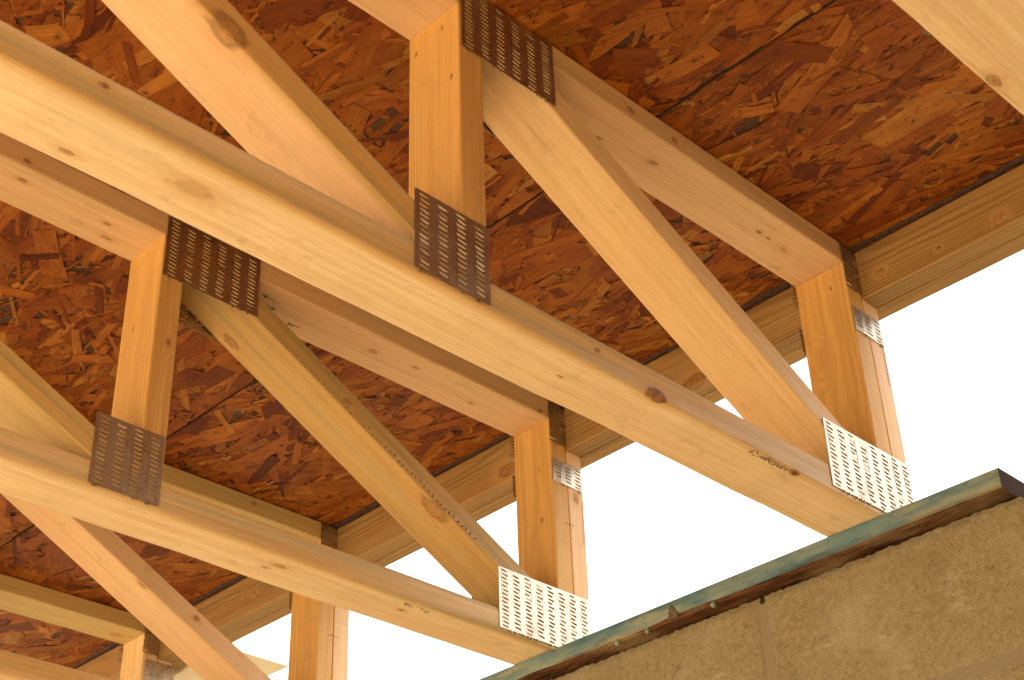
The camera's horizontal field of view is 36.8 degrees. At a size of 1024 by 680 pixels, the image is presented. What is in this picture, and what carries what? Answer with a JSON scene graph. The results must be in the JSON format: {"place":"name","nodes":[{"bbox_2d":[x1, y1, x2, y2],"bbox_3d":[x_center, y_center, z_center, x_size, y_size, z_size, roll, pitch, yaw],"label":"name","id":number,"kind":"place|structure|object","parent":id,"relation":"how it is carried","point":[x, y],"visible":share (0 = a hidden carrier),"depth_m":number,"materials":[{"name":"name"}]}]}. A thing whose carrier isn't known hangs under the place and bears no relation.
{"place":"outdoors","nodes":[
{"label":"outdoors","id":0,"kind":"place"},
{"bbox_2d":[171,622,289,679],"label":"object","id":1,"kind":"structure","parent":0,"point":[265,649],"depth_m":3.43,"materials":[{"name":"white"}]},
{"bbox_2d":[268,250,1023,679],"label":"sky","id":2,"kind":"structure","parent":0,"point":[659,531],"materials":[{"name":"white"}]},
{"bbox_2d":[551,497,1023,679],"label":"block wall","id":3,"kind":"structure","parent":0,"point":[946,602],"depth_m":2.03,"materials":[{"name":"concrete"}]},
{"bbox_2d":[479,468,1023,679],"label":"sill plate","id":4,"kind":"object","parent":3,"relation":"on","point":[967,498],"visible":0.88,"depth_m":2.16,"materials":[{"name":"green"}]},
{"bbox_2d":[0,573,174,679],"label":"floor truss","id":5,"kind":"object","parent":4,"relation":"on","point":[135,637],"visible":0.88,"depth_m":3.35,"materials":[{"name":"brown wood"}]},
{"bbox_2d":[0,464,348,679],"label":"floor truss","id":6,"kind":"object","parent":4,"relation":"on","point":[135,584],"visible":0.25,"depth_m":2.75,"materials":[{"name":"brown wood"}]},
{"bbox_2d":[0,0,542,545],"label":"osb deck panel","id":7,"kind":"structure","parent":6,"relation":"on","point":[62,300],"depth_m":2.17,"materials":[{"name":"brown wood"}]},
{"bbox_2d":[0,133,590,664],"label":"floor truss","id":8,"kind":"object","parent":4,"relation":"on","point":[258,319],"visible":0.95,"depth_m":2.28,"materials":[{"name":"brown wood"}]},
{"bbox_2d":[0,0,915,536],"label":"floor truss","id":9,"kind":"object","parent":4,"relation":"on","point":[306,186],"visible":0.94,"depth_m":1.80,"materials":[{"name":"brown wood"}]},
{"bbox_2d":[76,164,1023,679],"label":"rim board","id":10,"kind":"object","parent":9,"relation":"on","point":[970,226],"visible":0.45,"depth_m":2.46,"materials":[{"name":"brown wood"}]},
{"bbox_2d":[0,524,246,668],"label":"osb deck panel","id":11,"kind":"structure","parent":10,"relation":"on","point":[34,553],"depth_m":3.26,"materials":[{"name":"brown wood"}]},
{"bbox_2d":[71,154,1023,668],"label":"adhesive bead","id":12,"kind":"object","parent":10,"relation":"on","point":[751,304],"visible":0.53,"depth_m":2.45,"materials":[{"name":"brown"}]},
{"bbox_2d":[164,0,1023,528],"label":"osb deck panel","id":13,"kind":"structure","parent":9,"relation":"on","point":[848,122],"depth_m":2.23,"materials":[{"name":"brown wood"}]},
{"bbox_2d":[171,234,1023,670],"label":"rim board","id":14,"kind":"object","parent":9,"relation":"attached to","point":[919,292],"visible":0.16,"depth_m":2.52,"materials":[{"name":"brown wood"}]},
{"bbox_2d":[487,0,832,115],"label":"osb deck panel","id":15,"kind":"structure","parent":9,"relation":"on","point":[654,57],"depth_m":1.95,"materials":[{"name":"brown wood"}]},
{"bbox_3d":[1.698,-0.404,1.127,0.140,0.032,2.700,27,-43,-37],"label":"sill plate","id":16,"kind":"object","parent":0,"visible":0},
{"bbox_2d":[886,0,1023,114],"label":"floor truss","id":17,"kind":"object","parent":16,"relation":"on","point":[983,40],"visible":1,"depth_m":1.30,"materials":[{"name":"brown wood"}]}
]}

